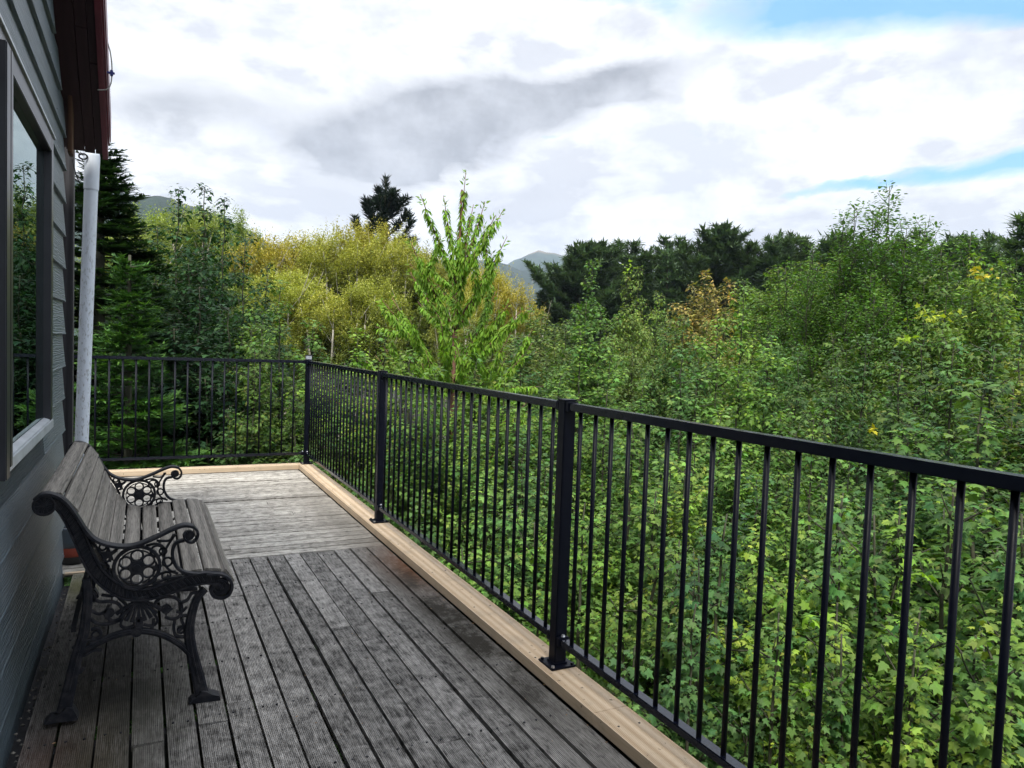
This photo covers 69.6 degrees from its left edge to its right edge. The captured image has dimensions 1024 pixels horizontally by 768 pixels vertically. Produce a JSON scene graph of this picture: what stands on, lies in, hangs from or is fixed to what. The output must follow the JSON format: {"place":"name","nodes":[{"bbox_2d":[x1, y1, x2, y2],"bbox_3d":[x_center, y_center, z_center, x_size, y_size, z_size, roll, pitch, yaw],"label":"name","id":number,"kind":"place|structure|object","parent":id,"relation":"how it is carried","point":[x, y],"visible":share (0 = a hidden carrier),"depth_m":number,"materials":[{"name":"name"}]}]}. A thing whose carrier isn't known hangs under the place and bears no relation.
{"place":"outdoors","nodes":[
{"label":"outdoors","id":0,"kind":"place"},
{"bbox_2d":[74,181,278,336],"bbox_3d":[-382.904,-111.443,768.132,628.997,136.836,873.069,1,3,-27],"label":"hill","id":1,"kind":"structure","parent":0,"point":[157,201],"depth_m":562.28,"materials":[{"name":"green plant"}]},
{"bbox_2d":[76,345,458,465],"bbox_3d":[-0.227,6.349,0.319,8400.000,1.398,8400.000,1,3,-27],"label":"ground","id":2,"kind":"structure","parent":0,"point":[375,394],"depth_m":90.31,"materials":[{"name":"green plant"}]},
{"bbox_2d":[0,0,114,767],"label":"house","id":3,"kind":"structure","parent":2,"relation":"on","point":[55,98],"depth_m":2.96,"materials":[{"name":"grey wood"}]},
{"bbox_2d":[0,14,55,481],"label":"window","id":4,"kind":"structure","parent":3,"relation":"in","point":[27,137],"depth_m":2.51,"materials":[{"name":"glass"}]},
{"bbox_2d":[114,323,205,467],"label":"sycamore","id":5,"kind":"object","parent":2,"relation":"on","point":[166,387],"visible":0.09,"depth_m":9.67,"materials":[{"name":"green plant"}]},
{"bbox_2d":[63,143,266,733],"bbox_3d":[-5.827,0.981,10.198,7.587,8.576,7.385,1,3,-27],"label":"spruce","id":6,"kind":"object","parent":2,"relation":"on","point":[116,207],"visible":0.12,"depth_m":9.86,"materials":[{"name":"green plant"}]},
{"bbox_2d":[113,183,221,411],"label":"sycamore","id":7,"kind":"object","parent":2,"relation":"on","point":[188,252],"visible":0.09,"depth_m":12.16,"materials":[{"name":"green plant"}]},
{"bbox_2d":[64,252,283,767],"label":"spruce","id":8,"kind":"object","parent":2,"relation":"on","point":[129,328],"visible":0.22,"depth_m":8.34,"materials":[{"name":"green plant"}]},
{"bbox_2d":[142,282,232,465],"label":"sycamore","id":9,"kind":"object","parent":2,"relation":"on","point":[193,367],"visible":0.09,"depth_m":10.30,"materials":[{"name":"green plant"}]},
{"bbox_2d":[130,195,257,366],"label":"willow","id":10,"kind":"object","parent":2,"relation":"on","point":[194,225],"visible":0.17,"depth_m":31.73,"materials":[{"name":"green plant"}]},
{"bbox_2d":[157,182,231,439],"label":"sycamore","id":11,"kind":"object","parent":2,"relation":"on","point":[187,298],"visible":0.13,"depth_m":11.82,"materials":[{"name":"green plant"}]},
{"bbox_2d":[154,303,261,466],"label":"sycamore","id":12,"kind":"object","parent":2,"relation":"on","point":[217,424],"visible":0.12,"depth_m":9.74,"materials":[{"name":"green plant"}]},
{"bbox_2d":[182,196,245,419],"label":"sycamore","id":13,"kind":"object","parent":2,"relation":"on","point":[224,280],"visible":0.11,"depth_m":13.34,"materials":[{"name":"green plant"}]},
{"bbox_2d":[210,231,288,460],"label":"sycamore","id":14,"kind":"object","parent":2,"relation":"on","point":[253,291],"visible":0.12,"depth_m":11.61,"materials":[{"name":"green plant"}]},
{"bbox_2d":[225,319,286,699],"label":"sycamore","id":15,"kind":"object","parent":2,"relation":"on","point":[264,420],"visible":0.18,"depth_m":8.93,"materials":[{"name":"green plant"}]},
{"bbox_2d":[223,223,303,437],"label":"willow","id":16,"kind":"object","parent":2,"relation":"on","point":[271,252],"visible":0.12,"depth_m":32.95,"materials":[{"name":"yellow plant"}]},
{"bbox_2d":[214,279,333,463],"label":"sycamore","id":17,"kind":"object","parent":2,"relation":"on","point":[277,407],"visible":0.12,"depth_m":10.45,"materials":[{"name":"green plant"}]},
{"bbox_2d":[233,380,327,760],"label":"sycamore","id":18,"kind":"object","parent":2,"relation":"on","point":[296,412],"visible":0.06,"depth_m":8.98,"materials":[{"name":"green plant"}]},
{"bbox_2d":[237,261,330,437],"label":"willow","id":19,"kind":"object","parent":2,"relation":"on","point":[291,296],"visible":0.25,"depth_m":28.74,"materials":[{"name":"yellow plant"}]},
{"bbox_2d":[271,317,366,479],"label":"sycamore","id":20,"kind":"object","parent":2,"relation":"on","point":[312,346],"visible":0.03,"depth_m":10.20,"materials":[{"name":"green plant"}]},
{"bbox_2d":[273,276,378,446],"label":"willow","id":21,"kind":"object","parent":2,"relation":"on","point":[328,318],"visible":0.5,"depth_m":28.15,"materials":[{"name":"green plant"}]},
{"bbox_2d":[291,218,386,441],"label":"willow","id":22,"kind":"object","parent":2,"relation":"on","point":[318,257],"visible":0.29,"depth_m":32.77,"materials":[{"name":"yellow plant"}]},
{"bbox_2d":[296,328,391,489],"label":"sycamore","id":23,"kind":"object","parent":2,"relation":"on","point":[360,353],"visible":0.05,"depth_m":9.59,"materials":[{"name":"green plant"}]},
{"bbox_2d":[6,463,706,767],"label":"timber deck","id":24,"kind":"structure","parent":2,"relation":"on","point":[452,699],"depth_m":2.92,"materials":[{"name":"grey wood"}]},
{"bbox_2d":[31,440,233,724],"bbox_3d":[-1.573,0.707,3.115,0.623,0.785,1.328,1,3,-27],"label":"garden bench","id":25,"kind":"object","parent":24,"relation":"on","point":[91,507],"visible":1,"depth_m":2.61,"materials":[{"name":"wood"}]},
{"bbox_2d":[74,355,1023,767],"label":"metal railing","id":26,"kind":"object","parent":24,"relation":"on","point":[554,631],"visible":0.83,"depth_m":2.65,"materials":[{"name":"black metal"}]},
{"bbox_2d":[314,214,413,435],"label":"willow","id":27,"kind":"object","parent":2,"relation":"on","point":[361,232],"visible":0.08,"depth_m":35.24,"materials":[{"name":"yellow plant"}]},
{"bbox_2d":[324,270,413,425],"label":"willow","id":28,"kind":"object","parent":2,"relation":"on","point":[373,315],"visible":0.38,"depth_m":28.69,"materials":[{"name":"green plant"}]},
{"bbox_2d":[324,333,426,521],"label":"sycamore","id":29,"kind":"object","parent":2,"relation":"on","point":[381,340],"visible":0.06,"depth_m":8.98,"materials":[{"name":"green plant"}]},
{"bbox_2d":[349,173,419,267],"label":"lone pine","id":30,"kind":"object","parent":2,"relation":"on","point":[389,204],"visible":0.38,"depth_m":50.43,"materials":[{"name":"green plant"}]},
{"bbox_2d":[351,218,444,452],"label":"willow","id":31,"kind":"object","parent":2,"relation":"on","point":[404,285],"visible":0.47,"depth_m":32.69,"materials":[{"name":"yellow plant"}]},
{"bbox_2d":[353,349,479,547],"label":"sycamore","id":32,"kind":"object","parent":2,"relation":"on","point":[450,456],"visible":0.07,"depth_m":8.39,"materials":[{"name":"green plant"}]},
{"bbox_2d":[330,169,545,506],"bbox_3d":[-1.077,1.221,10.114,2.801,8.296,2.942,3,3,20],"label":"cherry tree","id":33,"kind":"object","parent":2,"relation":"on","point":[458,269],"visible":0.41,"depth_m":9.85,"materials":[{"name":"green plant"}]},
{"bbox_2d":[383,366,497,572],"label":"sycamore","id":34,"kind":"object","parent":2,"relation":"on","point":[473,478],"visible":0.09,"depth_m":7.59,"materials":[{"name":"green plant"}]},
{"bbox_2d":[420,438,520,584],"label":"sycamore","id":35,"kind":"object","parent":2,"relation":"on","point":[463,527],"visible":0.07,"depth_m":7.20,"materials":[{"name":"green plant"}]},
{"bbox_2d":[424,353,532,575],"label":"sycamore","id":36,"kind":"object","parent":2,"relation":"on","point":[475,400],"visible":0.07,"depth_m":8.62,"materials":[{"name":"green plant"}]},
{"bbox_2d":[436,311,543,485],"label":"sycamore","id":37,"kind":"object","parent":2,"relation":"on","point":[487,364],"visible":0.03,"depth_m":15.81,"materials":[{"name":"green plant"}]},
{"bbox_2d":[440,476,542,633],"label":"sycamore","id":38,"kind":"object","parent":2,"relation":"on","point":[480,589],"visible":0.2,"depth_m":6.07,"materials":[{"name":"green plant"}]},
{"bbox_2d":[446,402,553,616],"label":"sycamore","id":39,"kind":"object","parent":2,"relation":"on","point":[512,455],"visible":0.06,"depth_m":8.04,"materials":[{"name":"green plant"}]},
{"bbox_2d":[473,271,551,378],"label":"willow","id":40,"kind":"object","parent":2,"relation":"on","point":[511,309],"visible":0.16,"depth_m":31.40,"materials":[{"name":"yellow plant"}]},
{"bbox_2d":[488,306,567,408],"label":"sycamore","id":41,"kind":"object","parent":2,"relation":"on","point":[538,339],"visible":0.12,"depth_m":19.69,"materials":[{"name":"green plant"}]},
{"bbox_2d":[489,434,573,641],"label":"sycamore","id":42,"kind":"object","parent":2,"relation":"on","point":[543,518],"visible":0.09,"depth_m":6.68,"materials":[{"name":"green plant"}]},
{"bbox_2d":[487,366,610,572],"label":"sycamore","id":43,"kind":"object","parent":2,"relation":"on","point":[532,433],"visible":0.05,"depth_m":8.44,"materials":[{"name":"green plant"}]},
{"bbox_2d":[518,318,595,462],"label":"sycamore","id":44,"kind":"object","parent":2,"relation":"on","point":[550,359],"visible":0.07,"depth_m":16.75,"materials":[{"name":"green plant"}]},
{"bbox_2d":[502,503,646,694],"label":"sycamore","id":45,"kind":"object","parent":2,"relation":"on","point":[585,669],"visible":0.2,"depth_m":5.01,"materials":[{"name":"green plant"}]},
{"bbox_2d":[520,238,634,381],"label":"pine","id":46,"kind":"object","parent":2,"relation":"on","point":[578,257],"visible":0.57,"depth_m":62.42,"materials":[{"name":"green plant"}]},
{"bbox_2d":[518,482,638,690],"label":"sycamore","id":47,"kind":"object","parent":2,"relation":"on","point":[594,584],"visible":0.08,"depth_m":6.05,"materials":[{"name":"green plant"}]},
{"bbox_2d":[525,325,641,551],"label":"sycamore","id":48,"kind":"object","parent":2,"relation":"on","point":[578,373],"visible":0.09,"depth_m":10.39,"materials":[{"name":"green plant"}]},
{"bbox_2d":[544,258,632,524],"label":"sycamore","id":49,"kind":"object","parent":2,"relation":"on","point":[597,350],"visible":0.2,"depth_m":11.19,"materials":[{"name":"green plant"}]},
{"bbox_2d":[541,237,642,367],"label":"pine","id":50,"kind":"object","parent":2,"relation":"on","point":[609,260],"visible":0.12,"depth_m":64.44,"materials":[{"name":"green plant"}]},
{"bbox_2d":[540,386,655,632],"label":"sycamore","id":51,"kind":"object","parent":2,"relation":"on","point":[603,466],"visible":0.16,"depth_m":7.75,"materials":[{"name":"green plant"}]},
{"bbox_2d":[576,259,647,485],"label":"sycamore","id":52,"kind":"object","parent":2,"relation":"on","point":[622,392],"visible":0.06,"depth_m":13.74,"materials":[{"name":"green plant"}]},
{"bbox_2d":[540,420,710,697],"bbox_3d":[0.947,2.885,6.229,1.451,5.286,1.439,4,3,27],"label":"sycamore","id":53,"kind":"object","parent":2,"relation":"on","point":[629,574],"visible":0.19,"depth_m":6.03,"materials":[{"name":"green plant"}]},
{"bbox_2d":[574,379,682,584],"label":"sycamore","id":54,"kind":"object","parent":2,"relation":"on","point":[640,452],"visible":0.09,"depth_m":9.22,"materials":[{"name":"green plant"}]},
{"bbox_2d":[604,266,668,500],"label":"sycamore","id":55,"kind":"object","parent":2,"relation":"on","point":[640,336],"visible":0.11,"depth_m":15.18,"materials":[{"name":"green plant"}]},
{"bbox_2d":[605,247,669,375],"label":"pine","id":56,"kind":"object","parent":2,"relation":"on","point":[647,284],"visible":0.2,"depth_m":61.68,"materials":[{"name":"green plant"}]},
{"bbox_2d":[582,489,711,755],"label":"sycamore","id":57,"kind":"object","parent":2,"relation":"on","point":[649,622],"visible":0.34,"depth_m":4.65,"materials":[{"name":"green plant"}]},
{"bbox_2d":[649,246,686,354],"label":"pine","id":58,"kind":"object","parent":2,"relation":"on","point":[667,294],"visible":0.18,"depth_m":63.82,"materials":[{"name":"green plant"}]},
{"bbox_2d":[627,433,719,710],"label":"sycamore","id":59,"kind":"object","parent":2,"relation":"on","point":[698,492],"visible":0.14,"depth_m":5.63,"materials":[{"name":"green plant"}]},
{"bbox_2d":[624,315,724,523],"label":"sycamore","id":60,"kind":"object","parent":2,"relation":"on","point":[658,400],"visible":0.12,"depth_m":12.67,"materials":[{"name":"green plant"}]},
{"bbox_2d":[649,346,724,589],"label":"sycamore","id":61,"kind":"object","parent":2,"relation":"on","point":[680,453],"visible":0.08,"depth_m":8.42,"materials":[{"name":"green plant"}]},
{"bbox_2d":[606,600,777,767],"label":"sycamore","id":62,"kind":"object","parent":2,"relation":"on","point":[687,704],"visible":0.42,"depth_m":3.63,"materials":[{"name":"green plant"}]},
{"bbox_2d":[664,250,722,377],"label":"pine","id":63,"kind":"object","parent":2,"relation":"on","point":[698,268],"visible":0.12,"depth_m":61.11,"materials":[{"name":"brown plant"}]},
{"bbox_2d":[627,514,767,767],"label":"sycamore","id":64,"kind":"object","parent":2,"relation":"on","point":[714,668],"visible":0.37,"depth_m":4.04,"materials":[{"name":"green plant"}]},
{"bbox_2d":[660,270,749,405],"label":"sycamore","id":65,"kind":"object","parent":2,"relation":"on","point":[692,317],"visible":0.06,"depth_m":16.77,"materials":[{"name":"green plant"}]},
{"bbox_2d":[649,219,765,350],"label":"pine","id":66,"kind":"object","parent":2,"relation":"on","point":[718,244],"visible":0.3,"depth_m":63.39,"materials":[{"name":"green plant"}]},
{"bbox_2d":[655,408,787,648],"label":"sycamore","id":67,"kind":"object","parent":2,"relation":"on","point":[724,483],"visible":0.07,"depth_m":7.07,"materials":[{"name":"green plant"}]},
{"bbox_2d":[643,474,805,754],"bbox_3d":[1.642,3.095,5.485,1.289,4.936,1.407,4,3,29],"label":"sycamore","id":68,"kind":"object","parent":2,"relation":"on","point":[743,617],"visible":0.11,"depth_m":5.37,"materials":[{"name":"green plant"}]},
{"bbox_2d":[684,310,764,493],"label":"sycamore","id":69,"kind":"object","parent":2,"relation":"on","point":[747,361],"visible":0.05,"depth_m":13.41,"materials":[{"name":"green plant"}]},
{"bbox_2d":[679,285,796,597],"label":"sycamore","id":70,"kind":"object","parent":2,"relation":"on","point":[731,380],"visible":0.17,"depth_m":8.73,"materials":[{"name":"green plant"}]},
{"bbox_2d":[684,516,819,767],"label":"sycamore","id":71,"kind":"object","parent":2,"relation":"on","point":[776,600],"visible":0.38,"depth_m":4.07,"materials":[{"name":"green plant"}]},
{"bbox_2d":[702,409,810,648],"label":"sycamore","id":72,"kind":"object","parent":2,"relation":"on","point":[744,497],"visible":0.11,"depth_m":6.96,"materials":[{"name":"green plant"}]},
{"bbox_2d":[728,233,792,385],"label":"pine","id":73,"kind":"object","parent":2,"relation":"on","point":[772,251],"visible":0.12,"depth_m":59.71,"materials":[{"name":"green plant"}]},
{"bbox_2d":[726,269,801,390],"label":"sycamore","id":74,"kind":"object","parent":2,"relation":"on","point":[751,298],"visible":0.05,"depth_m":25.53,"materials":[{"name":"green plant"}]},
{"bbox_2d":[727,329,804,500],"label":"sycamore","id":75,"kind":"object","parent":2,"relation":"on","point":[757,384],"visible":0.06,"depth_m":11.20,"materials":[{"name":"green plant"}]},
{"bbox_2d":[741,352,825,581],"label":"sycamore","id":76,"kind":"object","parent":2,"relation":"on","point":[796,403],"visible":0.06,"depth_m":8.33,"materials":[{"name":"green plant"}]},
{"bbox_2d":[735,260,858,424],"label":"sycamore","id":77,"kind":"object","parent":2,"relation":"on","point":[765,309],"visible":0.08,"depth_m":22.22,"materials":[{"name":"green plant"}]},
{"bbox_2d":[733,612,862,767],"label":"sycamore","id":78,"kind":"object","parent":2,"relation":"on","point":[795,707],"visible":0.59,"depth_m":3.40,"materials":[{"name":"green plant"}]},
{"bbox_2d":[713,493,892,767],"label":"sycamore","id":79,"kind":"object","parent":2,"relation":"on","point":[836,579],"visible":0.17,"depth_m":3.84,"materials":[{"name":"green plant"}]},
{"bbox_2d":[738,239,872,496],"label":"pear tree","id":80,"kind":"object","parent":2,"relation":"on","point":[806,295],"visible":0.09,"depth_m":13.47,"materials":[{"name":"green plant"}]},
{"bbox_2d":[736,406,878,765],"bbox_3d":[2.039,2.864,5.327,1.140,5.435,1.130,1,3,-16],"label":"sycamore","id":81,"kind":"object","parent":2,"relation":"on","point":[802,554],"visible":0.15,"depth_m":5.19,"materials":[{"name":"green plant"}]},
{"bbox_2d":[767,400,862,590],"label":"sycamore","id":82,"kind":"object","parent":2,"relation":"on","point":[789,464],"visible":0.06,"depth_m":6.68,"materials":[{"name":"green plant"}]},
{"bbox_2d":[773,332,890,580],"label":"sycamore","id":83,"kind":"object","parent":2,"relation":"on","point":[842,389],"visible":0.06,"depth_m":9.39,"materials":[{"name":"green plant"}]},
{"bbox_2d":[778,423,898,746],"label":"sycamore","id":84,"kind":"object","parent":2,"relation":"on","point":[858,532],"visible":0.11,"depth_m":4.86,"materials":[{"name":"green plant"}]},
{"bbox_2d":[770,599,931,767],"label":"sycamore","id":85,"kind":"object","parent":2,"relation":"on","point":[878,707],"visible":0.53,"depth_m":3.26,"materials":[{"name":"green plant"}]},
{"bbox_2d":[789,269,931,478],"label":"pear tree","id":86,"kind":"object","parent":2,"relation":"on","point":[867,327],"visible":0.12,"depth_m":11.73,"materials":[{"name":"green plant"}]},
{"bbox_2d":[790,558,961,767],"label":"sycamore","id":87,"kind":"object","parent":2,"relation":"on","point":[837,682],"visible":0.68,"depth_m":3.11,"materials":[{"name":"green plant"}]},
{"bbox_2d":[795,500,961,767],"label":"sycamore","id":88,"kind":"object","parent":2,"relation":"on","point":[897,542],"visible":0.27,"depth_m":3.74,"materials":[{"name":"green plant"}]},
{"bbox_2d":[791,180,970,439],"bbox_3d":[6.552,0.938,13.328,3.152,9.276,2.957,4,3,29],"label":"pear tree","id":89,"kind":"object","parent":2,"relation":"on","point":[883,268],"visible":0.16,"depth_m":12.82,"materials":[{"name":"green plant"}]},
{"bbox_2d":[800,303,967,579],"bbox_3d":[3.613,2.402,7.506,1.726,6.418,1.316,8,7,64],"label":"sycamore","id":90,"kind":"object","parent":2,"relation":"on","point":[850,431],"visible":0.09,"depth_m":7.53,"materials":[{"name":"green plant"}]},
{"bbox_2d":[800,418,1001,757],"bbox_3d":[2.636,2.914,5.036,1.496,5.396,1.633,0,3,-32],"label":"sycamore","id":91,"kind":"object","parent":2,"relation":"on","point":[921,497],"visible":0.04,"depth_m":4.86,"materials":[{"name":"green plant"}]},
{"bbox_2d":[859,334,944,537],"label":"sycamore","id":92,"kind":"object","parent":2,"relation":"on","point":[916,377],"visible":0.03,"depth_m":7.65,"materials":[{"name":"green plant"}]},
{"bbox_2d":[856,332,959,585],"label":"sycamore","id":93,"kind":"object","parent":2,"relation":"on","point":[896,398],"visible":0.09,"depth_m":6.41,"materials":[{"name":"green plant"}]},
{"bbox_2d":[812,483,1021,767],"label":"sycamore","id":94,"kind":"object","parent":2,"relation":"on","point":[874,560],"visible":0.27,"depth_m":3.66,"materials":[{"name":"green plant"}]},
{"bbox_2d":[845,380,1023,756],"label":"sycamore","id":95,"kind":"object","parent":2,"relation":"on","point":[972,497],"visible":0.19,"depth_m":4.54,"materials":[{"name":"green plant"}]},
{"bbox_2d":[850,260,1023,528],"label":"sycamore","id":96,"kind":"object","parent":2,"relation":"on","point":[934,353],"visible":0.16,"depth_m":9.81,"materials":[{"name":"green plant"}]},
{"bbox_2d":[857,597,1023,767],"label":"sycamore","id":97,"kind":"object","parent":2,"relation":"on","point":[981,735],"visible":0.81,"depth_m":2.89,"materials":[{"name":"green plant"}]},
{"bbox_2d":[872,229,1023,410],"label":"pear tree","id":98,"kind":"object","parent":2,"relation":"on","point":[917,269],"visible":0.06,"depth_m":12.62,"materials":[{"name":"green plant"}]},
{"bbox_2d":[880,335,1023,602],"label":"sycamore","id":99,"kind":"object","parent":2,"relation":"on","point":[951,381],"visible":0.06,"depth_m":6.31,"materials":[{"name":"green plant"}]},
{"bbox_2d":[894,339,1023,639],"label":"sycamore","id":100,"kind":"object","parent":2,"relation":"on","point":[1007,391],"visible":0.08,"depth_m":5.64,"materials":[{"name":"green plant"}]},
{"bbox_2d":[903,512,1023,767],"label":"sycamore","id":101,"kind":"object","parent":2,"relation":"on","point":[972,670],"visible":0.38,"depth_m":3.25,"materials":[{"name":"green plant"}]},
{"bbox_2d":[904,250,1023,498],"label":"sycamore","id":102,"kind":"object","parent":2,"relation":"on","point":[985,294],"visible":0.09,"depth_m":10.39,"materials":[{"name":"green plant"}]},
{"bbox_2d":[924,528,1023,767],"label":"sycamore","id":103,"kind":"object","parent":2,"relation":"on","point":[1017,679],"visible":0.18,"depth_m":3.26,"materials":[{"name":"green plant"}]},
{"bbox_2d":[977,210,1023,349],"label":"pine","id":104,"kind":"object","parent":2,"relation":"on","point":[1015,244],"visible":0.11,"depth_m":32.63,"materials":[{"name":"green plant"}]},
{"bbox_2d":[75,0,1023,271],"label":"sky","id":105,"kind":"structure","parent":0,"point":[629,120],"materials":[{"name":"white"}]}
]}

